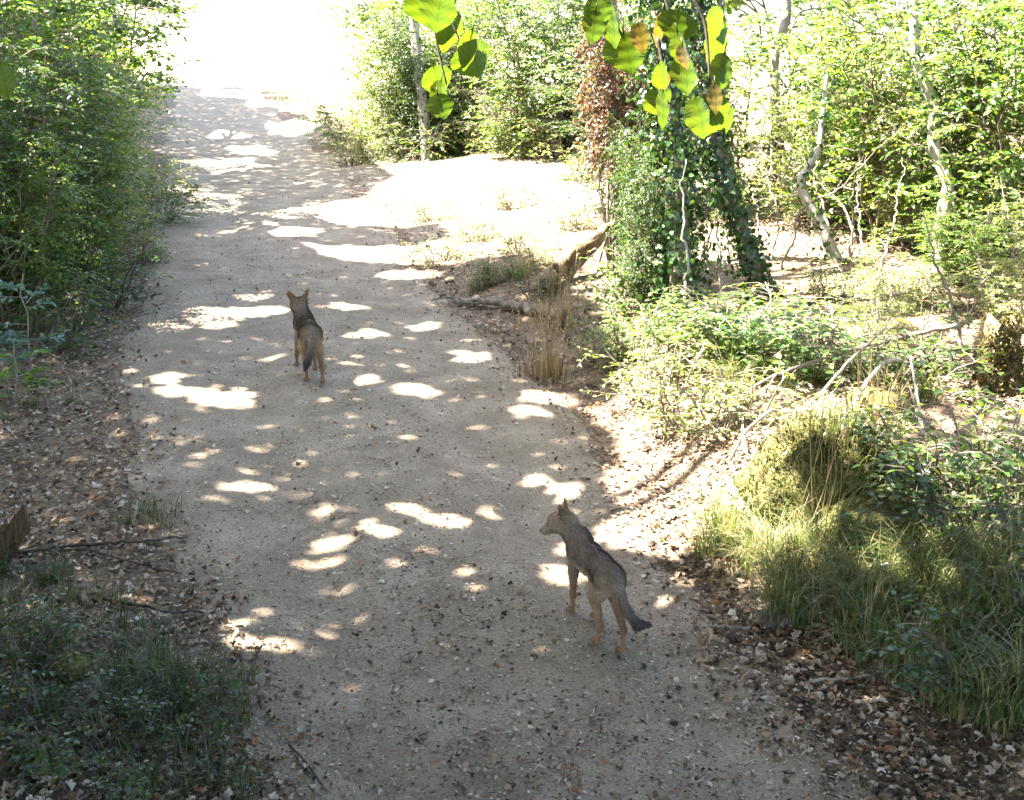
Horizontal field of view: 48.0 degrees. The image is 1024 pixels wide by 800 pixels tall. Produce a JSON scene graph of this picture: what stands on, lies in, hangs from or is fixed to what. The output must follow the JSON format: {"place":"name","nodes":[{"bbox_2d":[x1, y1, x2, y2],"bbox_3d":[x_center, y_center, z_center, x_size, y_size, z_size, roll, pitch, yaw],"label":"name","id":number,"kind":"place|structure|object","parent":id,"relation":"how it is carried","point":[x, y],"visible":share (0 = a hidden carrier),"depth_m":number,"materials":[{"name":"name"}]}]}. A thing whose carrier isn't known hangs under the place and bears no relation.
{"place":"outdoors","nodes":[
{"label":"outdoors","id":0,"kind":"place"},
{"bbox_2d":[421,34,453,118],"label":"overhanging branch","id":1,"kind":"object","parent":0,"point":[436,79],"visible":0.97,"depth_m":1.93,"materials":[{"name":"green plant"}]},
{"bbox_2d":[402,0,490,76],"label":"overhanging branch","id":2,"kind":"object","parent":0,"point":[441,19],"visible":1,"depth_m":1.84,"materials":[{"name":"green plant"}]},
{"bbox_2d":[1,0,1016,85],"label":"sky","id":3,"kind":"structure","parent":0,"point":[215,13],"materials":[{"name":"white"}]},
{"bbox_2d":[0,81,1023,799],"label":"ground","id":4,"kind":"structure","parent":0,"point":[572,399],"depth_m":8.09,"materials":[{"name":"soil"}]},
{"bbox_2d":[0,505,31,566],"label":"broken stump","id":5,"kind":"object","parent":4,"relation":"on","point":[16,528],"visible":1,"depth_m":6.37,"materials":[{"name":"brown wood"}]},
{"bbox_2d":[0,5,60,307],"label":"thorn shrub","id":6,"kind":"object","parent":4,"relation":"on","point":[8,154],"visible":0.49,"depth_m":10.91,"materials":[{"name":"green plant"}]},
{"bbox_2d":[0,338,62,407],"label":"oak sapling","id":7,"kind":"object","parent":4,"relation":"on","point":[11,374],"visible":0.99,"depth_m":8.70,"materials":[{"name":"green plant"}]},
{"bbox_2d":[0,273,71,374],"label":"oak sapling","id":8,"kind":"object","parent":4,"relation":"on","point":[18,341],"visible":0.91,"depth_m":9.30,"materials":[{"name":"green plant"}]},
{"bbox_2d":[0,134,112,332],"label":"hedge shrub","id":9,"kind":"object","parent":4,"relation":"on","point":[58,234],"visible":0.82,"depth_m":10.77,"materials":[{"name":"green plant"}]},
{"bbox_2d":[0,0,118,232],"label":"hedge shrub","id":10,"kind":"object","parent":4,"relation":"on","point":[17,21],"visible":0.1,"depth_m":14.05,"materials":[{"name":"green plant"}]},
{"bbox_2d":[0,593,121,709],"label":"undergrowth plant","id":11,"kind":"object","parent":4,"relation":"on","point":[53,632],"visible":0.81,"depth_m":4.85,"materials":[{"name":"green plant"}]},
{"bbox_2d":[0,0,125,151],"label":"hedge shrub","id":12,"kind":"object","parent":4,"relation":"on","point":[91,9],"visible":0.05,"depth_m":17.61,"materials":[{"name":"green plant"}]},
{"bbox_2d":[0,270,136,366],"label":"undergrowth plant","id":13,"kind":"object","parent":4,"relation":"on","point":[68,307],"visible":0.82,"depth_m":10.28,"materials":[{"name":"green plant"}]},
{"bbox_2d":[0,31,139,308],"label":"thorn shrub","id":14,"kind":"object","parent":4,"relation":"on","point":[43,71],"visible":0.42,"depth_m":12.06,"materials":[{"name":"green plant"}]},
{"bbox_2d":[0,0,154,279],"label":"hedge shrub","id":15,"kind":"object","parent":4,"relation":"on","point":[34,54],"visible":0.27,"depth_m":12.66,"materials":[{"name":"green plant"}]},
{"bbox_2d":[0,111,154,304],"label":"hedge shrub","id":16,"kind":"object","parent":4,"relation":"on","point":[103,165],"visible":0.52,"depth_m":12.19,"materials":[{"name":"green plant"}]},
{"bbox_2d":[0,652,156,798],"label":"undergrowth plant","id":17,"kind":"object","parent":4,"relation":"on","point":[15,690],"visible":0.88,"depth_m":4.37,"materials":[{"name":"green plant"}]},
{"bbox_2d":[0,0,161,164],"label":"hedge shrub","id":18,"kind":"object","parent":4,"relation":"on","point":[107,43],"visible":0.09,"depth_m":20.83,"materials":[{"name":"green plant"}]},
{"bbox_2d":[4,28,168,219],"bbox_3d":[-6.516,-3.820,16.545,2.889,2.917,2.461,3,18,9],"label":"dogwood shrub","id":19,"kind":"object","parent":4,"relation":"on","point":[146,89],"visible":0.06,"depth_m":16.65,"materials":[{"name":"green plant"}]},
{"bbox_2d":[14,39,177,243],"bbox_3d":[-6.003,-3.466,15.665,2.607,2.770,2.871,-9,20,-26],"label":"hedge shrub","id":20,"kind":"object","parent":4,"relation":"on","point":[117,108],"visible":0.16,"depth_m":15.56,"materials":[{"name":"green plant"}]},
{"bbox_2d":[21,256,172,315],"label":"undergrowth plant","id":21,"kind":"object","parent":4,"relation":"on","point":[151,274],"visible":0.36,"depth_m":11.85,"materials":[{"name":"green plant"}]},
{"bbox_2d":[2,63,202,271],"bbox_3d":[-5.101,-2.710,13.787,2.549,2.574,2.171,6,19,17],"label":"dogwood shrub","id":22,"kind":"object","parent":4,"relation":"on","point":[136,194],"visible":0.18,"depth_m":13.66,"materials":[{"name":"green plant"}]},
{"bbox_2d":[17,535,187,574],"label":"fallen branch","id":23,"kind":"object","parent":4,"relation":"on","point":[53,549],"visible":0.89,"depth_m":6.50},
{"bbox_2d":[0,0,205,190],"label":"understory tree","id":24,"kind":"object","parent":4,"relation":"on","point":[135,61],"visible":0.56,"depth_m":17.77,"materials":[{"name":"green plant"}]},
{"bbox_2d":[3,690,209,799],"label":"undergrowth plant","id":25,"kind":"object","parent":4,"relation":"on","point":[77,726],"visible":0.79,"depth_m":4.24,"materials":[{"name":"green plant"}]},
{"bbox_2d":[102,221,177,268],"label":"weed plant","id":26,"kind":"object","parent":4,"relation":"on","point":[149,250],"visible":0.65,"depth_m":14.20,"materials":[{"name":"green plant"}]},
{"bbox_2d":[0,370,294,799],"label":"verge grass","id":27,"kind":"structure","parent":4,"relation":"on","point":[148,656],"depth_m":4.86,"materials":[{"name":"plant"}]},
{"bbox_2d":[106,179,213,229],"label":"bramble","id":28,"kind":"object","parent":4,"relation":"on","point":[173,217],"visible":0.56,"depth_m":17.00,"materials":[{"name":"green plant"}]},
{"bbox_2d":[119,671,245,769],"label":"undergrowth plant","id":29,"kind":"object","parent":4,"relation":"on","point":[158,726],"visible":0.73,"depth_m":4.48,"materials":[{"name":"green plant"}]},
{"bbox_2d":[148,639,259,737],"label":"undergrowth plant","id":30,"kind":"object","parent":4,"relation":"on","point":[183,678],"visible":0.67,"depth_m":4.70,"materials":[{"name":"green plant"}]},
{"bbox_2d":[300,96,382,147],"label":"bramble","id":31,"kind":"object","parent":4,"relation":"on","point":[337,120],"visible":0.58,"depth_m":26.89,"materials":[{"name":"green plant"}]},
{"bbox_2d":[334,12,462,148],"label":"dogwood shrub","id":32,"kind":"object","parent":4,"relation":"on","point":[372,109],"visible":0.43,"depth_m":25.02,"materials":[{"name":"green plant"}]},
{"bbox_2d":[318,0,489,124],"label":"hazel shrub","id":33,"kind":"object","parent":4,"relation":"on","point":[345,25],"visible":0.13,"depth_m":29.22,"materials":[{"name":"green plant"}]},
{"bbox_2d":[359,112,466,164],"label":"bramble","id":34,"kind":"object","parent":4,"relation":"on","point":[433,137],"visible":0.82,"depth_m":23.79,"materials":[{"name":"green plant"}]},
{"bbox_2d":[330,0,497,145],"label":"hedge shrub","id":35,"kind":"object","parent":4,"relation":"on","point":[386,5],"visible":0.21,"depth_m":25.15,"materials":[{"name":"green plant"}]},
{"bbox_2d":[396,0,443,161],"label":"broadleaf tree","id":36,"kind":"object","parent":4,"relation":"on","point":[422,97],"visible":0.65,"depth_m":23.88,"materials":[{"name":"grey plant"}]},
{"bbox_2d":[346,1,518,147],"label":"thorn shrub","id":37,"kind":"object","parent":4,"relation":"on","point":[404,84],"visible":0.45,"depth_m":24.11,"materials":[{"name":"green plant"}]},
{"bbox_2d":[433,20,549,153],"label":"dogwood shrub","id":38,"kind":"object","parent":4,"relation":"on","point":[477,92],"visible":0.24,"depth_m":23.78,"materials":[{"name":"green plant"}]},
{"bbox_2d":[431,294,566,319],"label":"fallen branch","id":39,"kind":"object","parent":4,"relation":"on","point":[524,306],"visible":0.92,"depth_m":11.61,"materials":[{"name":"wood"}]},
{"bbox_2d":[0,113,1023,799],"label":"leaf litter","id":40,"kind":"object","parent":4,"relation":"on","point":[48,787],"visible":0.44,"depth_m":5.57,"materials":[{"name":"plant"}]},
{"bbox_2d":[474,111,551,159],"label":"bramble","id":41,"kind":"object","parent":4,"relation":"on","point":[501,146],"visible":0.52,"depth_m":22.26,"materials":[{"name":"green plant"}]},
{"bbox_2d":[79,214,1000,799],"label":"grit","id":42,"kind":"object","parent":4,"relation":"on","point":[465,580],"visible":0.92,"depth_m":5.80,"materials":[{"name":"gravel"}]},
{"bbox_2d":[458,0,628,158],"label":"hedge shrub","id":43,"kind":"object","parent":4,"relation":"on","point":[500,91],"visible":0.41,"depth_m":21.86,"materials":[{"name":"green plant"}]},
{"bbox_2d":[316,127,771,258],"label":"clearing","id":44,"kind":"structure","parent":4,"relation":"on","point":[423,175],"depth_m":19.43,"materials":[{"name":"soil"}]},
{"bbox_2d":[510,284,592,385],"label":"grass clump","id":45,"kind":"object","parent":4,"relation":"on","point":[549,364],"visible":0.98,"depth_m":9.55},
{"bbox_2d":[514,249,599,340],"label":"grass clump","id":46,"kind":"object","parent":4,"relation":"on","point":[562,322],"visible":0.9,"depth_m":10.56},
{"bbox_2d":[539,217,622,289],"bbox_3d":[0.702,-1.549,12.086,0.251,0.600,1.342,14,23,36],"label":"fallen log","id":47,"kind":"object","parent":4,"relation":"on","point":[568,257],"visible":0.77,"depth_m":12.02,"materials":[{"name":"brown wood"}]},
{"bbox_2d":[487,0,677,158],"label":"thorn shrub","id":48,"kind":"object","parent":4,"relation":"on","point":[549,28],"visible":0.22,"depth_m":21.31,"materials":[{"name":"green plant"}]},
{"bbox_2d":[558,315,634,370],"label":"weed plant","id":49,"kind":"object","parent":4,"relation":"on","point":[581,355],"visible":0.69,"depth_m":9.58,"materials":[{"name":"green plant"}]},
{"bbox_2d":[565,0,654,266],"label":"dead leafed shrub","id":50,"kind":"object","parent":4,"relation":"on","point":[600,108],"visible":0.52,"depth_m":12.04,"materials":[{"name":"brown plant"}]},
{"bbox_2d":[513,26,763,213],"bbox_3d":[1.981,-3.906,16.208,3.310,2.637,3.018,-16,24,-40],"label":"thorn shrub","id":51,"kind":"object","parent":4,"relation":"on","point":[553,90],"visible":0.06,"depth_m":16.00,"materials":[{"name":"green plant"}]},
{"bbox_2d":[568,232,708,320],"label":"bramble","id":52,"kind":"object","parent":4,"relation":"on","point":[612,286],"visible":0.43,"depth_m":10.60,"materials":[{"name":"green plant"}]},
{"bbox_2d":[580,290,699,368],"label":"bramble","id":53,"kind":"object","parent":4,"relation":"on","point":[615,329],"visible":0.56,"depth_m":9.41,"materials":[{"name":"green plant"}]},
{"bbox_2d":[600,110,705,279],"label":"thorn shrub","id":54,"kind":"object","parent":4,"relation":"on","point":[615,145],"visible":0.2,"depth_m":11.48,"materials":[{"name":"green plant"}]},
{"bbox_2d":[576,338,730,425],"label":"weed plant","id":55,"kind":"object","parent":4,"relation":"on","point":[643,367],"visible":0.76,"depth_m":8.59,"materials":[{"name":"green plant"}]},
{"bbox_2d":[596,127,722,316],"bbox_3d":[1.294,-1.563,10.549,1.065,1.825,1.168,8,20,24],"label":"thorn shrub","id":56,"kind":"object","parent":4,"relation":"on","point":[634,197],"visible":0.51,"depth_m":10.44,"materials":[{"name":"green plant"}]},
{"bbox_2d":[605,0,745,337],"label":"broadleaf tree","id":57,"kind":"object","parent":4,"relation":"on","point":[671,142],"visible":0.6,"depth_m":10.18,"materials":[{"name":"green plant"}]},
{"bbox_2d":[613,358,755,443],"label":"weed plant","id":58,"kind":"object","parent":4,"relation":"on","point":[657,414],"visible":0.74,"depth_m":7.87,"materials":[{"name":"green plant"}]},
{"bbox_2d":[619,305,791,376],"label":"bramble","id":59,"kind":"object","parent":4,"relation":"on","point":[669,338],"visible":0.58,"depth_m":8.96,"materials":[{"name":"green plant"}]},
{"bbox_2d":[649,365,811,456],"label":"weed plant","id":60,"kind":"object","parent":4,"relation":"on","point":[728,398],"visible":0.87,"depth_m":7.56,"materials":[{"name":"green plant"}]},
{"bbox_2d":[674,0,795,310],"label":"broadleaf tree","id":61,"kind":"object","parent":4,"relation":"on","point":[753,264],"visible":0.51,"depth_m":10.73,"materials":[{"name":"green plant"}]},
{"bbox_2d":[450,244,1023,740],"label":"bank grass","id":62,"kind":"structure","parent":4,"relation":"on","point":[984,698],"depth_m":5.48,"materials":[{"name":"plant"}]},
{"bbox_2d":[617,0,877,203],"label":"hazel shrub","id":63,"kind":"object","parent":4,"relation":"on","point":[747,50],"visible":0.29,"depth_m":15.41,"materials":[{"name":"green plant"}]},
{"bbox_2d":[634,285,860,372],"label":"bramble","id":64,"kind":"object","parent":4,"relation":"on","point":[669,304],"visible":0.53,"depth_m":9.05,"materials":[{"name":"green plant"}]},
{"bbox_2d":[769,0,791,206],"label":"broadleaf tree","id":65,"kind":"object","parent":4,"relation":"on","point":[785,22],"visible":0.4,"depth_m":15.79,"materials":[{"name":"grey plant"}]},
{"bbox_2d":[700,41,874,222],"bbox_3d":[3.562,-3.443,14.950,2.316,2.333,2.719,2,18,7],"label":"dogwood shrub","id":66,"kind":"object","parent":4,"relation":"on","point":[793,212],"visible":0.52,"depth_m":14.54,"materials":[{"name":"green plant"}]},
{"bbox_2d":[662,282,939,380],"bbox_3d":[2.212,-0.488,9.041,1.840,0.760,2.168,-12,21,-32],"label":"bramble","id":67,"kind":"object","parent":4,"relation":"on","point":[776,360],"visible":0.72,"depth_m":8.72,"materials":[{"name":"green plant"}]},
{"bbox_2d":[785,75,856,264],"bbox_3d":[3.402,-2.377,12.419,0.815,2.155,0.978,-9,20,-25],"label":"broadleaf tree","id":68,"kind":"object","parent":4,"relation":"on","point":[833,254],"visible":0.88,"depth_m":12.45,"materials":[{"name":"grey plant"}]},
{"bbox_2d":[730,385,924,527],"bbox_3d":[1.858,0.460,6.590,1.199,1.165,1.075,-16,24,-40],"label":"mossy mound","id":69,"kind":"object","parent":4,"relation":"on","point":[793,450],"visible":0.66,"depth_m":6.41,"materials":[{"name":"green plant"}]},
{"bbox_2d":[766,357,896,558],"bbox_3d":[1.748,0.271,6.000,0.952,1.035,0.846,-13,22,-35],"label":"grass clump","id":70,"kind":"object","parent":4,"relation":"on","point":[828,501],"visible":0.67,"depth_m":6.00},
{"bbox_2d":[707,0,957,167],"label":"understory tree","id":71,"kind":"object","parent":4,"relation":"on","point":[732,4],"visible":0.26,"depth_m":17.11,"materials":[{"name":"green plant"}]},
{"bbox_2d":[783,256,883,301],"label":"weed plant","id":72,"kind":"object","parent":4,"relation":"on","point":[813,288],"visible":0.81,"depth_m":11.19,"materials":[{"name":"green plant"}]},
{"bbox_2d":[738,300,978,386],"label":"bramble","id":73,"kind":"object","parent":4,"relation":"on","point":[830,372],"visible":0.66,"depth_m":8.46,"materials":[{"name":"green plant"}]},
{"bbox_2d":[802,378,936,448],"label":"weed plant","id":74,"kind":"object","parent":4,"relation":"on","point":[844,404],"visible":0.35,"depth_m":7.18,"materials":[{"name":"green plant"}]},
{"bbox_2d":[817,238,936,342],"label":"dogwood shrub","id":75,"kind":"object","parent":4,"relation":"on","point":[867,275],"visible":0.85,"depth_m":9.29,"materials":[{"name":"green plant"}]},
{"bbox_2d":[819,487,939,551],"bbox_3d":[1.961,0.674,6.087,0.616,0.416,0.516,9,20,26],"label":"mossy boulder","id":76,"kind":"object","parent":4,"relation":"on","point":[860,500],"visible":0.43,"depth_m":5.97,"materials":[{"name":"plant"}]},
{"bbox_2d":[753,0,1018,229],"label":"hedge shrub","id":77,"kind":"object","parent":4,"relation":"on","point":[838,193],"visible":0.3,"depth_m":13.67,"materials":[{"name":"green plant"}]},
{"bbox_2d":[832,283,940,439],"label":"grass clump","id":78,"kind":"object","parent":4,"relation":"on","point":[873,401],"visible":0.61,"depth_m":7.22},
{"bbox_2d":[789,299,1004,408],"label":"undergrowth plant","id":79,"kind":"object","parent":4,"relation":"on","point":[923,354],"visible":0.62,"depth_m":8.15,"materials":[{"name":"green plant"}]},
{"bbox_2d":[784,0,1023,224],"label":"dogwood shrub","id":80,"kind":"object","parent":4,"relation":"on","point":[893,23],"visible":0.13,"depth_m":13.75,"materials":[{"name":"green plant"}]},
{"bbox_2d":[798,0,1023,248],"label":"hazel shrub","id":81,"kind":"object","parent":4,"relation":"on","point":[858,108],"visible":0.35,"depth_m":12.65,"materials":[{"name":"green plant"}]},
{"bbox_2d":[825,0,1023,264],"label":"dogwood shrub","id":82,"kind":"object","parent":4,"relation":"on","point":[991,145],"visible":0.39,"depth_m":12.62,"materials":[{"name":"green plant"}]},
{"bbox_2d":[893,0,964,271],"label":"broadleaf tree","id":83,"kind":"object","parent":4,"relation":"on","point":[914,29],"visible":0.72,"depth_m":11.83,"materials":[{"name":"grey plant"}]},
{"bbox_2d":[835,403,1023,513],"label":"bramble","id":84,"kind":"object","parent":4,"relation":"on","point":[968,464],"visible":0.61,"depth_m":6.17,"materials":[{"name":"green plant"}]},
{"bbox_2d":[840,427,1023,578],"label":"undergrowth plant","id":85,"kind":"object","parent":4,"relation":"on","point":[925,481],"visible":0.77,"depth_m":5.72,"materials":[{"name":"green plant"}]},
{"bbox_2d":[850,348,1023,540],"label":"bramble","id":86,"kind":"object","parent":4,"relation":"on","point":[976,406],"visible":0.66,"depth_m":6.51,"materials":[{"name":"green plant"}]},
{"bbox_2d":[853,0,1023,220],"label":"hazel shrub","id":87,"kind":"object","parent":4,"relation":"on","point":[1011,56],"visible":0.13,"depth_m":12.51,"materials":[{"name":"green plant"}]},
{"bbox_2d":[854,0,1023,269],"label":"hedge shrub","id":88,"kind":"object","parent":4,"relation":"on","point":[981,170],"visible":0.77,"depth_m":11.64,"materials":[{"name":"green plant"}]},
{"bbox_2d":[855,565,1023,703],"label":"undergrowth plant","id":89,"kind":"object","parent":4,"relation":"on","point":[915,671],"visible":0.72,"depth_m":4.84,"materials":[{"name":"green plant"}]},
{"bbox_2d":[858,518,1023,621],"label":"grass clump","id":90,"kind":"object","parent":4,"relation":"on","point":[937,572],"visible":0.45,"depth_m":5.45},
{"bbox_2d":[905,194,1023,284],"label":"hedge shrub","id":91,"kind":"object","parent":4,"relation":"on","point":[940,263],"visible":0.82,"depth_m":11.25,"materials":[{"name":"green plant"}]},
{"bbox_2d":[911,270,1021,318],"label":"weed plant","id":92,"kind":"object","parent":4,"relation":"on","point":[979,292],"visible":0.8,"depth_m":10.06,"materials":[{"name":"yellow plant"}]},
{"bbox_2d":[942,468,1023,594],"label":"weed plant","id":93,"kind":"object","parent":4,"relation":"on","point":[996,523],"visible":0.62,"depth_m":5.47,"materials":[{"name":"green plant"}]},
{"bbox_2d":[944,243,1023,299],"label":"weed plant","id":94,"kind":"object","parent":4,"relation":"on","point":[971,276],"visible":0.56,"depth_m":10.88,"materials":[{"name":"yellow plant"}]},
{"bbox_2d":[964,0,1023,121],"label":"understory tree","id":95,"kind":"object","parent":4,"relation":"on","point":[1008,40],"visible":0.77,"depth_m":10.95,"materials":[{"name":"green plant"}]},
{"bbox_2d":[965,178,1023,321],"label":"dogwood shrub","id":96,"kind":"object","parent":4,"relation":"on","point":[1005,263],"visible":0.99,"depth_m":9.50,"materials":[{"name":"green plant"}]},
{"bbox_2d":[967,303,1023,397],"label":"mossy stump","id":97,"kind":"object","parent":4,"relation":"on","point":[1004,337],"visible":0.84,"depth_m":8.01,"materials":[{"name":"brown wood"}]},
{"bbox_2d":[117,85,909,799],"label":"dirt track","id":98,"kind":"structure","parent":0,"point":[247,121],"depth_m":6.89,"materials":[{"name":"soil"}]},
{"bbox_2d":[285,289,324,383],"bbox_3d":[-1.723,-0.540,9.615,0.245,0.676,0.906,-5,19,-16],"label":"wolf","id":99,"kind":"object","parent":98,"relation":"on","point":[308,336],"visible":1,"depth_m":9.37},
{"bbox_2d":[539,497,651,653],"bbox_3d":[0.372,0.842,5.565,0.238,0.596,0.772,-10,20,-27],"label":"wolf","id":100,"kind":"object","parent":98,"relation":"on","point":[596,564],"visible":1,"depth_m":5.40},
{"bbox_2d":[62,28,1023,85],"bbox_3d":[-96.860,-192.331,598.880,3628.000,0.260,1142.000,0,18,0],"label":"field","id":101,"kind":"structure","parent":0,"point":[232,50],"depth_m":119.29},
{"bbox_2d":[126,68,742,124],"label":"field grass","id":102,"kind":"structure","parent":101,"relation":"on","point":[261,86],"depth_m":54.51,"materials":[{"name":"plant"}]},
{"bbox_2d":[581,0,650,73],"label":"overhanging branch","id":103,"kind":"object","parent":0,"point":[623,51],"visible":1,"depth_m":1.79,"materials":[{"name":"green plant"}]},
{"bbox_2d":[642,0,697,130],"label":"overhanging branch","id":104,"kind":"object","parent":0,"point":[678,27],"visible":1,"depth_m":1.75,"materials":[{"name":"green plant"}]},
{"bbox_2d":[683,0,736,138],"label":"overhanging branch","id":105,"kind":"object","parent":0,"point":[710,111],"visible":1,"depth_m":1.68,"materials":[{"name":"green plant"}]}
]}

